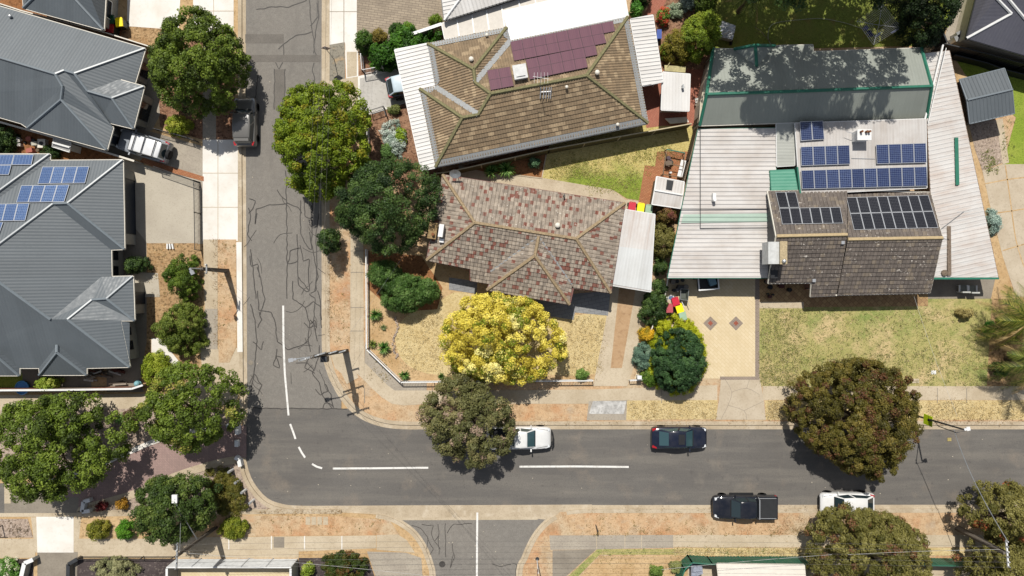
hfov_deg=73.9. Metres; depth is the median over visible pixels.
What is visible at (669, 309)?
wheelie bin
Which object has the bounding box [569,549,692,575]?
verge
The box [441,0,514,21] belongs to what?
house
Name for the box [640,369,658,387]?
shrub
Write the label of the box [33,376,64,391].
shrub
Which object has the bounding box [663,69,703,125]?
path
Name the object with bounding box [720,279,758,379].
garden edging
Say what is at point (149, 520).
street tree
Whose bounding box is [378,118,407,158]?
shrub
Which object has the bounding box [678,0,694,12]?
shrub
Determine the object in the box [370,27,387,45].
shrub
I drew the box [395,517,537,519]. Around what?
gutter drain
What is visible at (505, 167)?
strappy plant
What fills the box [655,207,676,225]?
shrub
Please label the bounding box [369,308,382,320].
strappy plant
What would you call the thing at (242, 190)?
kerb
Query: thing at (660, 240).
shrub
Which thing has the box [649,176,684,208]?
garden shed
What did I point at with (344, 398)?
kerb
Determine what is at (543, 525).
kerb
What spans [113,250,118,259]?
window
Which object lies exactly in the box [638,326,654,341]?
shrub
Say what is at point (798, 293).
porch
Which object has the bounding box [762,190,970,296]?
house
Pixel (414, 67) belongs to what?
carport
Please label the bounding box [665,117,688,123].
storage box
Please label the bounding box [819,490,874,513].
parked car
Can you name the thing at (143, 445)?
lane kerb
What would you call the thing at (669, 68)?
garden bench
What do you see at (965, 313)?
shrub
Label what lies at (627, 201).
path
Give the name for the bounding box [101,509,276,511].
lane kerb
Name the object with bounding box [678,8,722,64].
garden tree
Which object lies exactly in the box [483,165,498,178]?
strappy plant
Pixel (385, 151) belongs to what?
shrub
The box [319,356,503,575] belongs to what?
power line
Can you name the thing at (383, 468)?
road marking
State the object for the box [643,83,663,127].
path
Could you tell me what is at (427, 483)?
power line
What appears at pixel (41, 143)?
planter
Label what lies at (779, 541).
footpath
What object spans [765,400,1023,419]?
verge
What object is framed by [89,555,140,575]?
shrub
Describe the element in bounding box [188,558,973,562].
power line
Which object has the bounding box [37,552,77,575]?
driveway
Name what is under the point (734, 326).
paving motif
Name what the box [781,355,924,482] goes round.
street tree
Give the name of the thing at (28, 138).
plant pot
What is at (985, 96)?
garden shed
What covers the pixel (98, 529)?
shrub
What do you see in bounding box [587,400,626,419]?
driveway
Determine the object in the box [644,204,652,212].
wheelie bin
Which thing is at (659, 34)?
storage tub
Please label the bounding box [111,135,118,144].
door
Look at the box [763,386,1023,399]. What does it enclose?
footpath
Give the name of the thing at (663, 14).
shrub
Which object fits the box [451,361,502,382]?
shrub
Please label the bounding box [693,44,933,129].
shed
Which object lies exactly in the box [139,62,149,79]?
window
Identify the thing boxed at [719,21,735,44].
rubbish trailer
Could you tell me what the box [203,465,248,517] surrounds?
tree
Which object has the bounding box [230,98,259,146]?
parked car
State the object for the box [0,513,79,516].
kerb
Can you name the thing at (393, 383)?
verge
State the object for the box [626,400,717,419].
verge
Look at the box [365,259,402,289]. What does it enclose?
clipped bush
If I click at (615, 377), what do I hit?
driveway
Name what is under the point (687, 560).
steel fence
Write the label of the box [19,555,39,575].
garden wall
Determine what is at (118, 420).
strappy plant
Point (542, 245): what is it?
house
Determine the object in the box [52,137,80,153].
garden shed
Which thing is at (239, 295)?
footpath
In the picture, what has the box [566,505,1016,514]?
kerb
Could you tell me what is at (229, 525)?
shrub
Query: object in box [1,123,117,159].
garden bed
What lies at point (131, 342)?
window
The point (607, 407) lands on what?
driveway
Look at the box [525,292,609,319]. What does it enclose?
porch
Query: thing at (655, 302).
hedge
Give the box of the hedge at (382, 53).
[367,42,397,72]
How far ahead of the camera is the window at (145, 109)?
55.99 m
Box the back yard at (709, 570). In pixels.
[688,560,1010,575]
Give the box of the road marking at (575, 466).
[519,465,628,467]
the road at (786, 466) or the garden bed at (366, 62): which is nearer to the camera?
the garden bed at (366, 62)
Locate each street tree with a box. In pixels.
[0,390,138,504]
[128,470,223,546]
[131,360,249,455]
[146,5,251,119]
[271,78,372,202]
[316,228,343,255]
[415,372,517,469]
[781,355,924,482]
[803,501,933,575]
[950,533,1023,575]
[956,478,1023,547]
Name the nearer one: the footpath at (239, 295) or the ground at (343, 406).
the footpath at (239, 295)
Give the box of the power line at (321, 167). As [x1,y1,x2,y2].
[312,8,326,345]
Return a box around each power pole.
[172,494,217,568]
[288,349,347,361]
[955,526,1010,567]
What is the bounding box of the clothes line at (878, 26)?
[857,6,898,44]
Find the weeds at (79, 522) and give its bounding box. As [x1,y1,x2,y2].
[0,412,154,537]
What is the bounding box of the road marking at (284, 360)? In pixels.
[282,306,288,414]
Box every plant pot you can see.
[13,136,22,142]
[25,136,32,141]
[26,147,35,152]
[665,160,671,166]
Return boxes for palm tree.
[724,0,768,26]
[967,282,1023,354]
[972,330,1023,393]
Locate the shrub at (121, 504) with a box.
[115,497,128,509]
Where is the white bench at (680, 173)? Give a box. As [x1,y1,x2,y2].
[677,160,685,176]
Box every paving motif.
[703,316,716,330]
[729,317,742,329]
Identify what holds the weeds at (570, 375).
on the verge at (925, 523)
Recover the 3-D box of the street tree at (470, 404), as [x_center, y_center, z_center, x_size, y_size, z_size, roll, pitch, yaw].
[-3.401,10.694,54.009,8.119,5.948,6.886,45,90,0]
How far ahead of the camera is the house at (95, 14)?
54.09 m
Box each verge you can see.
[0,409,233,473]
[0,519,32,537]
[79,517,156,538]
[213,515,399,536]
[216,34,234,139]
[218,239,235,362]
[330,42,344,80]
[330,176,349,340]
[331,352,357,383]
[365,344,426,389]
[540,512,1021,534]
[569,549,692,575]
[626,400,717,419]
[673,548,1012,555]
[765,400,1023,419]
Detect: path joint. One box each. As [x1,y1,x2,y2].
[203,207,237,207]
[343,0,343,42]
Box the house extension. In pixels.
[786,118,927,192]
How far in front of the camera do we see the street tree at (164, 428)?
51.83 m
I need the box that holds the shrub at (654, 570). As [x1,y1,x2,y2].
[648,564,664,575]
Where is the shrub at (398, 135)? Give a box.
[394,127,407,143]
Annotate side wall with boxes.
[166,568,177,575]
[289,560,297,575]
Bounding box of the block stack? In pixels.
[166,243,174,248]
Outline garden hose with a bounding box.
[768,18,864,43]
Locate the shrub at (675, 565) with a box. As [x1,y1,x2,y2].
[668,560,681,573]
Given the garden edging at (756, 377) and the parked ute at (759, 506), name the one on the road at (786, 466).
the parked ute at (759, 506)
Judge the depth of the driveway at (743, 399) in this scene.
56.86 m
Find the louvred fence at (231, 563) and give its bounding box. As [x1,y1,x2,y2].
[166,558,297,567]
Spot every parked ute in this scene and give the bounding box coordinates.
[487,425,553,451]
[711,493,777,521]
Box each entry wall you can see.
[80,497,92,513]
[226,422,240,434]
[234,440,239,446]
[234,455,243,466]
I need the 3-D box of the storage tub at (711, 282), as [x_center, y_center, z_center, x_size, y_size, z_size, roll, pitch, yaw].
[16.479,-0.567,56.160,0.550,0.400,0.700,-20,90,0]
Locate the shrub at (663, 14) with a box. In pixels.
[656,6,670,26]
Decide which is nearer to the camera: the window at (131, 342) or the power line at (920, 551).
the power line at (920, 551)
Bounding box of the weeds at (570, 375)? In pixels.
[146,153,1023,574]
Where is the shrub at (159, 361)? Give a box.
[140,348,171,385]
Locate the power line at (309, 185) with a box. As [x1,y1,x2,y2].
[299,12,316,354]
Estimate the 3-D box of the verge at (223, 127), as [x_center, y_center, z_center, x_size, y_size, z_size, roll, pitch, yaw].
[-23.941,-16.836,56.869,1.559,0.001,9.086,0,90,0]
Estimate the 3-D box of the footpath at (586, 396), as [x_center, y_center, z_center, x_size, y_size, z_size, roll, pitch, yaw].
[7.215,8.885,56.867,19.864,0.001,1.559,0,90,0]
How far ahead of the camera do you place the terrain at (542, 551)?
56.88 m
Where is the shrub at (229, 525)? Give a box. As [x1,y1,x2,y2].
[216,516,249,540]
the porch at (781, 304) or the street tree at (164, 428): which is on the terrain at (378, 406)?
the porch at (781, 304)
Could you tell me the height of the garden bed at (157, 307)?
0.001 m
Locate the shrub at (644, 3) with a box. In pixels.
[631,0,651,6]
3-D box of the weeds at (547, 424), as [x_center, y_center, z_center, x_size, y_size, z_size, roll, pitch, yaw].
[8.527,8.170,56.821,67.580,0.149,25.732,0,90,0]
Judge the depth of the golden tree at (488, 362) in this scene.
52.82 m
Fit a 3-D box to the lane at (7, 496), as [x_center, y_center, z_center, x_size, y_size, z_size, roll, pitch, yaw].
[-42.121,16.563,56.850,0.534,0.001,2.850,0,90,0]
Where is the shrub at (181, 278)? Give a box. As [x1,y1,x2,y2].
[162,253,203,302]
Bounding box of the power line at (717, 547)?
[182,547,985,551]
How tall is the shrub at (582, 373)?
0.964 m
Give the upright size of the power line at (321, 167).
0.888 m
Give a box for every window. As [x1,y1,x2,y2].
[106,0,112,19]
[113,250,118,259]
[113,266,118,275]
[130,340,133,349]
[138,101,151,121]
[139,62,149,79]
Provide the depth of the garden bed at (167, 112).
56.88 m
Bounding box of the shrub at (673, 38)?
[660,28,696,65]
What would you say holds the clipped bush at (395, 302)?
on the garden bed at (414, 265)
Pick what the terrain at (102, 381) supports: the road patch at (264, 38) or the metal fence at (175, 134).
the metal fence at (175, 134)
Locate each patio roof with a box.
[441,0,547,38]
[502,0,628,39]
[666,127,776,278]
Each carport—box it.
[394,43,435,170]
[613,209,655,291]
[924,44,998,278]
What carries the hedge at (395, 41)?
on the garden bed at (366, 62)
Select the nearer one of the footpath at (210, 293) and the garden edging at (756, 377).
the garden edging at (756, 377)
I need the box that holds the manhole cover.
[439,561,444,566]
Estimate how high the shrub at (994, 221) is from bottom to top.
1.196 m
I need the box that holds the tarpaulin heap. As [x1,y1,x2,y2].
[689,564,702,575]
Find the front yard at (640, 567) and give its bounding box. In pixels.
[581,555,686,575]
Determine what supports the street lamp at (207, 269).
on the verge at (227, 346)
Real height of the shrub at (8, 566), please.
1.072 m
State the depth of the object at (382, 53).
55.21 m
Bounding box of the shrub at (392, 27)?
[388,21,402,37]
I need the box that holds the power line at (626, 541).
[178,541,991,546]
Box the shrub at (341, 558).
[320,550,368,575]
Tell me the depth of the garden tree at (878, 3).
47.36 m
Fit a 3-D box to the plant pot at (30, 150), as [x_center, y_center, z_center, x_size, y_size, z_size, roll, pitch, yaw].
[-39.972,-11.404,56.614,0.540,0.552,0.413,-16,90,0]
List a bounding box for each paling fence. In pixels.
[436,123,691,176]
[650,267,668,330]
[673,126,698,209]
[692,59,709,127]
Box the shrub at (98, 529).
[85,518,111,541]
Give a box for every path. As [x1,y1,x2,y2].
[0,0,149,54]
[107,230,146,391]
[131,272,159,296]
[140,76,159,130]
[151,338,177,365]
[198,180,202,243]
[367,551,421,575]
[449,277,476,293]
[459,166,626,208]
[553,549,595,575]
[625,200,655,212]
[643,0,665,15]
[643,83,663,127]
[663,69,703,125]
[928,279,994,298]
[946,0,962,43]
[996,118,1008,163]
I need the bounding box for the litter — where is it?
[252,81,982,566]
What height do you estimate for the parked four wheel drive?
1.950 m
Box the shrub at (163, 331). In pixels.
[150,302,210,357]
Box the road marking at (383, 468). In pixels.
[333,467,427,468]
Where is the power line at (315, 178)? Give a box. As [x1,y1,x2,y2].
[305,10,321,357]
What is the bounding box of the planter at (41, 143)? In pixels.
[37,139,48,148]
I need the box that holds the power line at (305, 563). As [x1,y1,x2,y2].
[191,553,425,575]
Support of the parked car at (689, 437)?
on the road at (786, 466)
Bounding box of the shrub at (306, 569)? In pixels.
[300,560,314,575]
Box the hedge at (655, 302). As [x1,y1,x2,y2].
[637,278,668,325]
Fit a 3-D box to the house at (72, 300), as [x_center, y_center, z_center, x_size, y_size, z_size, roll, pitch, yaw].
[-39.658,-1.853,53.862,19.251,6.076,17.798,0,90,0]
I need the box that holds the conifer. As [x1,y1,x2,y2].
[885,0,964,48]
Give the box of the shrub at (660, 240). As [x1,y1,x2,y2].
[653,222,674,258]
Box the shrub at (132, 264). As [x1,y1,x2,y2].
[123,256,152,273]
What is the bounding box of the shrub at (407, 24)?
[403,21,414,29]
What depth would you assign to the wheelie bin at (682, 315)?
55.82 m
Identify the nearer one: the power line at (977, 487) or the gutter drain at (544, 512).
the power line at (977, 487)
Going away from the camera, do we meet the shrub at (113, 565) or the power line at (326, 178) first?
the power line at (326, 178)
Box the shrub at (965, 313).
[954,308,973,318]
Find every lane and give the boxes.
[0,483,3,512]
[4,484,10,502]
[4,491,78,512]
[16,425,245,507]
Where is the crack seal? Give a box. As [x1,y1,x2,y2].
[244,0,516,575]
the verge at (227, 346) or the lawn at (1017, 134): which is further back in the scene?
the lawn at (1017, 134)
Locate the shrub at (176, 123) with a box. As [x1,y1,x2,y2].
[164,114,194,138]
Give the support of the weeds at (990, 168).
on the terrain at (378, 406)
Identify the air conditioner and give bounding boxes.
[948,36,959,43]
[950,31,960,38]
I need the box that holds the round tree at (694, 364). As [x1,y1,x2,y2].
[649,327,707,392]
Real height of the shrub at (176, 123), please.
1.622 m
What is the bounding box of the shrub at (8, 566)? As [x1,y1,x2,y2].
[0,556,19,575]
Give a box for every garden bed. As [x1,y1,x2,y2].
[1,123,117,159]
[11,559,33,575]
[77,559,175,575]
[93,463,269,510]
[121,26,161,46]
[140,243,203,393]
[158,41,202,139]
[298,558,373,575]
[358,31,443,75]
[367,251,442,310]
[367,251,595,381]
[368,103,442,184]
[448,145,548,177]
[648,0,710,69]
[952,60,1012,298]
[969,120,1001,170]
[987,298,1023,385]
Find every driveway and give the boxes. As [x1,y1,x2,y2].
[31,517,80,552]
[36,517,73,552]
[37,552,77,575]
[107,128,202,175]
[125,160,197,242]
[127,0,179,27]
[193,0,233,33]
[203,140,237,240]
[330,0,356,49]
[357,0,444,50]
[358,69,400,113]
[360,70,405,110]
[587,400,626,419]
[589,401,625,413]
[593,287,654,385]
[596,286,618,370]
[611,287,634,367]
[635,279,754,378]
[716,378,765,419]
[983,164,1023,296]
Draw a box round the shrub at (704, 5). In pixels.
[690,0,718,13]
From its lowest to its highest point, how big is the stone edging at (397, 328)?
0.120 m
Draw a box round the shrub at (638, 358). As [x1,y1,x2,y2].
[631,341,651,371]
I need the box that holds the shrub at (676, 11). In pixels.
[667,2,683,18]
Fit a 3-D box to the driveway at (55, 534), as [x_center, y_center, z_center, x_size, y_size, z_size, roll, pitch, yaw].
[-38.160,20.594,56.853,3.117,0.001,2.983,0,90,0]
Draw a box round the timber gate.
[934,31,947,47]
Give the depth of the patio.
56.86 m
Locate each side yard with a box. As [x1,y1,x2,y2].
[0,369,91,391]
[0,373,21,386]
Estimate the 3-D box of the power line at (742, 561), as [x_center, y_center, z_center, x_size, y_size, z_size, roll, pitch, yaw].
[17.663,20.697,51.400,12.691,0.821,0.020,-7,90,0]
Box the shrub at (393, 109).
[386,104,400,114]
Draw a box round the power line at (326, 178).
[318,5,331,350]
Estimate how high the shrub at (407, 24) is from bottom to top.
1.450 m
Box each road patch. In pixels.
[245,34,283,42]
[249,55,320,61]
[274,69,284,108]
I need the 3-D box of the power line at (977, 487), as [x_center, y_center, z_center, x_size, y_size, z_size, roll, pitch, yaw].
[34.656,14.595,50.467,0.045,1.179,8.722,-23,90,0]
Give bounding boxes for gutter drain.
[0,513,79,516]
[80,511,295,516]
[341,505,585,519]
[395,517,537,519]
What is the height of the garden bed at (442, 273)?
0.001 m
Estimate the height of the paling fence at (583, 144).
1.700 m
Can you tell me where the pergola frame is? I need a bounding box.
[661,149,684,178]
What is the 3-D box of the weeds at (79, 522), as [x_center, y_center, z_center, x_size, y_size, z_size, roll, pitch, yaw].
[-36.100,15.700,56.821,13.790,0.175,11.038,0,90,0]
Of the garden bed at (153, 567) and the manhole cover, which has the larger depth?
the manhole cover
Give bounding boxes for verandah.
[630,14,663,87]
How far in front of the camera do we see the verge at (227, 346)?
56.86 m
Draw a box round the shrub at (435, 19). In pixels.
[428,14,442,25]
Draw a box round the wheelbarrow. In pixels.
[680,289,689,306]
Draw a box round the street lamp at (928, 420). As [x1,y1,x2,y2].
[919,414,970,432]
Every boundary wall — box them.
[0,121,143,163]
[0,384,145,390]
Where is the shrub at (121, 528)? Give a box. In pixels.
[114,518,134,539]
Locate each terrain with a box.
[0,0,428,575]
[330,0,1023,420]
[522,535,1004,575]
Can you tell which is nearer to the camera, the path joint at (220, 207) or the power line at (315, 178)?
the power line at (315, 178)
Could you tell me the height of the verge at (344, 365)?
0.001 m
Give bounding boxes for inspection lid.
[306,517,309,524]
[311,517,315,524]
[317,517,321,524]
[323,517,327,524]
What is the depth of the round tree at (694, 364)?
54.05 m
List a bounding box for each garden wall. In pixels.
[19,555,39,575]
[66,556,81,575]
[402,23,441,38]
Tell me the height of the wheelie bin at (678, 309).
1.060 m
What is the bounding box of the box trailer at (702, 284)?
[693,279,719,290]
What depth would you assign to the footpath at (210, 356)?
56.87 m
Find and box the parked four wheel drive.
[116,129,173,163]
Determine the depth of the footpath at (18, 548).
56.86 m
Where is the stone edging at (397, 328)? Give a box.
[391,317,399,357]
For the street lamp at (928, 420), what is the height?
6.617 m
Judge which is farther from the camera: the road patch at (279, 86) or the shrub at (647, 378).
the road patch at (279, 86)
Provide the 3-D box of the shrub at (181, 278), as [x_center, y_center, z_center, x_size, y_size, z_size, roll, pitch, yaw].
[-26.805,-0.773,55.378,2.885,3.057,3.816,-24,90,0]
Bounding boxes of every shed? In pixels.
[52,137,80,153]
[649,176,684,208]
[660,71,690,112]
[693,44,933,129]
[957,68,1014,124]
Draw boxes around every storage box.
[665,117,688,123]
[676,285,683,289]
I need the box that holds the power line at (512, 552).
[186,552,980,556]
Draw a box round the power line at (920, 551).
[848,549,999,554]
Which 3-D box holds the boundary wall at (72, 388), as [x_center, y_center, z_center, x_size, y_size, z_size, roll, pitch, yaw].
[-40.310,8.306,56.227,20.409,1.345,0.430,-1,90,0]
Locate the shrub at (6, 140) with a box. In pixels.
[0,123,20,152]
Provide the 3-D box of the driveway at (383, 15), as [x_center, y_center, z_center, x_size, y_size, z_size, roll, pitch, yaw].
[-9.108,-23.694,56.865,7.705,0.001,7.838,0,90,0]
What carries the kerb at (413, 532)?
on the road at (513, 536)
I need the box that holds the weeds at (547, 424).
[210,238,1012,537]
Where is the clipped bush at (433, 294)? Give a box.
[413,277,440,304]
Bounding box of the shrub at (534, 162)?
[528,157,541,168]
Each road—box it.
[243,409,1023,505]
[246,0,340,408]
[403,519,543,575]
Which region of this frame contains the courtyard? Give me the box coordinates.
[178,568,289,575]
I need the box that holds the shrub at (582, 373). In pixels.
[575,367,589,381]
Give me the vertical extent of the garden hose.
0.061 m
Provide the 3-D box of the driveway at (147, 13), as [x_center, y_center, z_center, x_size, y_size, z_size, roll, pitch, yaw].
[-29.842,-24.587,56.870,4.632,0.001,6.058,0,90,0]
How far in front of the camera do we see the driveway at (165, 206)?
56.87 m
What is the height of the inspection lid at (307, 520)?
0.001 m
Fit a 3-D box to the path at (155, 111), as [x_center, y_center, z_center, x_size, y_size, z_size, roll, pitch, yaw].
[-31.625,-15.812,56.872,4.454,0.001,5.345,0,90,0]
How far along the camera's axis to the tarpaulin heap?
56.10 m
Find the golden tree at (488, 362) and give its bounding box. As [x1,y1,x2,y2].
[437,291,568,386]
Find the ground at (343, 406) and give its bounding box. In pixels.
[341,401,347,408]
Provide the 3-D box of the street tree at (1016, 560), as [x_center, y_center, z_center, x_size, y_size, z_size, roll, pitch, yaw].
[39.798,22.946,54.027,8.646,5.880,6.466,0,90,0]
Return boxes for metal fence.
[77,556,174,559]
[152,128,198,142]
[153,166,200,182]
[193,181,201,250]
[360,53,382,73]
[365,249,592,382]
[369,106,387,117]
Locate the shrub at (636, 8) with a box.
[628,0,643,17]
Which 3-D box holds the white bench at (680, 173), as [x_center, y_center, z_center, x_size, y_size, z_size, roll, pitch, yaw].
[14.106,-9.872,56.263,0.500,0.525,1.483,14,90,0]
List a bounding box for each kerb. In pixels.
[49,428,205,480]
[76,456,235,515]
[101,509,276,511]
[238,0,246,424]
[240,457,340,513]
[322,0,1023,428]
[376,512,435,575]
[516,514,556,575]
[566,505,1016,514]
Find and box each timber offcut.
[83,377,97,381]
[98,373,112,378]
[111,368,124,373]
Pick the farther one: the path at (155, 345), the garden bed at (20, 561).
the garden bed at (20, 561)
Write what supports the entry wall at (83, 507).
on the lane at (139, 468)
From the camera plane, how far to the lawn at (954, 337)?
56.87 m
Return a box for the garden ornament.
[134,380,141,385]
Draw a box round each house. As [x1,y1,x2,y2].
[0,6,153,150]
[0,153,145,375]
[22,0,118,30]
[419,15,648,167]
[426,170,625,305]
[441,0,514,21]
[716,563,805,575]
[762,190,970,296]
[952,0,1023,62]
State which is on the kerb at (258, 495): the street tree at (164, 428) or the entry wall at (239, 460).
the entry wall at (239, 460)
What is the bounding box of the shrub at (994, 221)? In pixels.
[985,208,1002,236]
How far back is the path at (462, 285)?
56.85 m
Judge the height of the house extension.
4.324 m
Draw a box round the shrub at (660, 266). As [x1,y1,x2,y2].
[652,257,667,275]
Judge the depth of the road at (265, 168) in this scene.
57.00 m
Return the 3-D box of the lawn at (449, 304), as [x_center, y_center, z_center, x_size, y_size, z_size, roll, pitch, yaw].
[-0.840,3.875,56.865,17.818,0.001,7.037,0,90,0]
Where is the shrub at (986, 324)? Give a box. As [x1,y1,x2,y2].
[981,320,995,332]
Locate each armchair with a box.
[956,285,970,292]
[968,285,979,292]
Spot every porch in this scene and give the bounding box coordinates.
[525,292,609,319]
[759,279,927,306]
[759,302,803,307]
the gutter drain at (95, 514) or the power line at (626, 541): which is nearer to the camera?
the power line at (626, 541)
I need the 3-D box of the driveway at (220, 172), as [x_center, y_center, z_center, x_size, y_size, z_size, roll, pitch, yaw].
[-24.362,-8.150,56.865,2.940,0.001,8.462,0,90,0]
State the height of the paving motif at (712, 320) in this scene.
0.001 m
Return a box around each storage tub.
[656,29,661,40]
[707,279,716,285]
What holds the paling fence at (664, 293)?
on the terrain at (378, 406)
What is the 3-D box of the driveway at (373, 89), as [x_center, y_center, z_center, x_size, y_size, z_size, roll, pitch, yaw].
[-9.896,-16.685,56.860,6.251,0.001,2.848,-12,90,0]
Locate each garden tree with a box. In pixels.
[333,156,444,257]
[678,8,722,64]
[746,0,915,12]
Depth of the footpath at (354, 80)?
56.87 m
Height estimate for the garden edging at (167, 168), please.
0.001 m
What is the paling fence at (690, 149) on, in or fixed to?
on the terrain at (378, 406)
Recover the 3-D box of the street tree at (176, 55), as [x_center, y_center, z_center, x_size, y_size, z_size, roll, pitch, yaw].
[-24.616,-17.905,53.322,7.522,7.313,8.676,0,90,0]
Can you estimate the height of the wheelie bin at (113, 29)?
1.060 m
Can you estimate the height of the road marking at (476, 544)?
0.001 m
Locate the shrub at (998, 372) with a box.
[989,362,1009,376]
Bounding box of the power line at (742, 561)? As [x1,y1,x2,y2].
[661,555,821,569]
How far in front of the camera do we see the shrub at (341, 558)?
55.86 m
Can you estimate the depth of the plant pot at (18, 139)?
56.50 m
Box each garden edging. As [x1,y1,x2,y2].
[140,158,203,180]
[515,155,546,178]
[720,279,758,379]
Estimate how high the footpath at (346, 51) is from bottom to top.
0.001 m
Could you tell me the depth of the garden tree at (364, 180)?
51.95 m
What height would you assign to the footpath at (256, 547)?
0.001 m
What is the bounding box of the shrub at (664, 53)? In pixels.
[660,43,673,61]
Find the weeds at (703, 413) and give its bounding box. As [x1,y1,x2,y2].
[398,313,1023,557]
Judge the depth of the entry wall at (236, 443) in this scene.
56.50 m
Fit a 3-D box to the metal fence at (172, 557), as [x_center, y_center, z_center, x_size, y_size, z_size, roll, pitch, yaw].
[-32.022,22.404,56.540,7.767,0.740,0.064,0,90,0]
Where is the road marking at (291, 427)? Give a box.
[289,424,295,438]
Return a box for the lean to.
[775,123,794,167]
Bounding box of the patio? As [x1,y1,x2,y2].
[639,151,687,210]
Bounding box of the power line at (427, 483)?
[358,412,506,567]
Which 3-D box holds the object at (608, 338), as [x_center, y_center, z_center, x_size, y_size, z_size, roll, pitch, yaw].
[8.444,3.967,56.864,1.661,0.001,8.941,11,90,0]
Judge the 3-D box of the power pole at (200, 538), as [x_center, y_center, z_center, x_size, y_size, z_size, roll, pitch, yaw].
[-25.069,18.149,53.405,0.786,7.050,5.072,-12,90,0]
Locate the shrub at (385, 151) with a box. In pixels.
[379,142,396,158]
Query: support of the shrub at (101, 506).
on the garden bed at (236, 473)
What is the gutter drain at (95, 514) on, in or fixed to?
on the terrain at (102, 381)
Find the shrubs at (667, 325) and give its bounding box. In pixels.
[645,313,708,396]
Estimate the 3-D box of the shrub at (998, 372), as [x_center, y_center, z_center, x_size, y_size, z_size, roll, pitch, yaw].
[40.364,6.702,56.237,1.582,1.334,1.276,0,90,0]
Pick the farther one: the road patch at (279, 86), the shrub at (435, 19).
the road patch at (279, 86)
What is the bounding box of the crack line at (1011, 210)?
[984,165,1023,266]
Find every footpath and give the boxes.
[0,394,174,409]
[0,539,34,557]
[78,535,375,557]
[185,348,238,404]
[200,309,217,348]
[203,46,215,139]
[203,239,217,308]
[236,242,242,351]
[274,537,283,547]
[330,76,357,167]
[345,50,357,77]
[347,52,356,76]
[350,233,468,405]
[377,534,414,552]
[482,385,716,403]
[549,535,672,549]
[674,535,999,546]
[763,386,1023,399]
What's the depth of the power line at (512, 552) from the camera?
50.56 m
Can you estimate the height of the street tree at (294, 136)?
7.489 m
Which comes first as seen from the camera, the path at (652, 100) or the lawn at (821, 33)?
the path at (652, 100)
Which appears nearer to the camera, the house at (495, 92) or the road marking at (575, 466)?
the house at (495, 92)
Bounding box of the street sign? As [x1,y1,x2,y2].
[535,557,538,575]
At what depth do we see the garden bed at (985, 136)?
56.86 m
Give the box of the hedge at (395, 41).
[368,24,442,71]
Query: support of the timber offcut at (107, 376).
on the path at (131, 376)
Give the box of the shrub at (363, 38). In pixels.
[354,28,372,56]
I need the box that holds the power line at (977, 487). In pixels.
[954,431,1007,541]
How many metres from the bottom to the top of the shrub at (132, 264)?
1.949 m
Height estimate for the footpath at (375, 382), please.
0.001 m
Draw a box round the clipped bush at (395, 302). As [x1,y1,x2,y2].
[380,272,428,313]
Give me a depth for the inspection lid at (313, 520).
56.85 m
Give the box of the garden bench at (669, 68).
[664,62,685,72]
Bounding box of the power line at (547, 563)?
[191,563,1009,568]
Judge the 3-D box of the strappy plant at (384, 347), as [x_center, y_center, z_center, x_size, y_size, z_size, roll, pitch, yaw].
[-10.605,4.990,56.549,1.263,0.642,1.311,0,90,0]
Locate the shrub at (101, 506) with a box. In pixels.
[94,500,108,511]
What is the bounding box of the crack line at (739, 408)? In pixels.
[721,381,762,419]
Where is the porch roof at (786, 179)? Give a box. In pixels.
[769,167,800,192]
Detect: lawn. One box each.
[395,292,606,375]
[542,125,692,199]
[713,0,935,47]
[759,299,991,385]
[957,61,1023,163]
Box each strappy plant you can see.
[113,412,122,424]
[368,339,376,348]
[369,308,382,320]
[377,341,390,355]
[398,370,409,380]
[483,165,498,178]
[498,162,515,176]
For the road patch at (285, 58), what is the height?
0.001 m
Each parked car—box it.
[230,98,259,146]
[385,74,404,100]
[651,425,706,451]
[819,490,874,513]
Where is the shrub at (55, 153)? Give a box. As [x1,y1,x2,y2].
[39,144,61,158]
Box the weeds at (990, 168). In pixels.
[598,119,1015,564]
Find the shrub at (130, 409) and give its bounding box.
[122,407,136,420]
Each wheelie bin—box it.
[105,24,120,35]
[109,15,115,25]
[115,17,128,29]
[627,201,635,209]
[636,202,644,211]
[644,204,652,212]
[665,303,672,312]
[671,296,679,306]
[674,303,683,313]
[676,310,686,320]
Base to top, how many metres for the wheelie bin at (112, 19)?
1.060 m
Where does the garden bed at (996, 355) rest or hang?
on the terrain at (378, 406)
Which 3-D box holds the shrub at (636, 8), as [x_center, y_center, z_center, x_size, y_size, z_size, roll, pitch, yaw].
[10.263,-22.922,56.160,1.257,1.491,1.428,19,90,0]
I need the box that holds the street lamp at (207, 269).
[189,264,228,274]
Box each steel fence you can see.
[0,3,149,49]
[675,554,807,575]
[901,558,976,566]
[931,43,1023,73]
[951,54,1023,79]
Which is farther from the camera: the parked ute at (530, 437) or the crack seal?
the crack seal
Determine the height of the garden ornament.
0.660 m
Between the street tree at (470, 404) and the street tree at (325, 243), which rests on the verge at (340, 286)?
the street tree at (325, 243)
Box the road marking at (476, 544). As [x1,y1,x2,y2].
[476,513,477,575]
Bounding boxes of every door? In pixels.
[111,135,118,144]
[125,178,135,234]
[135,292,145,303]
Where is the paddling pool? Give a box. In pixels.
[15,381,29,394]
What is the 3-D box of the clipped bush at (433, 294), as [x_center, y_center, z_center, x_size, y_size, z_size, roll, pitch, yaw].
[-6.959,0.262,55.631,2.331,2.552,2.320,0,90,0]

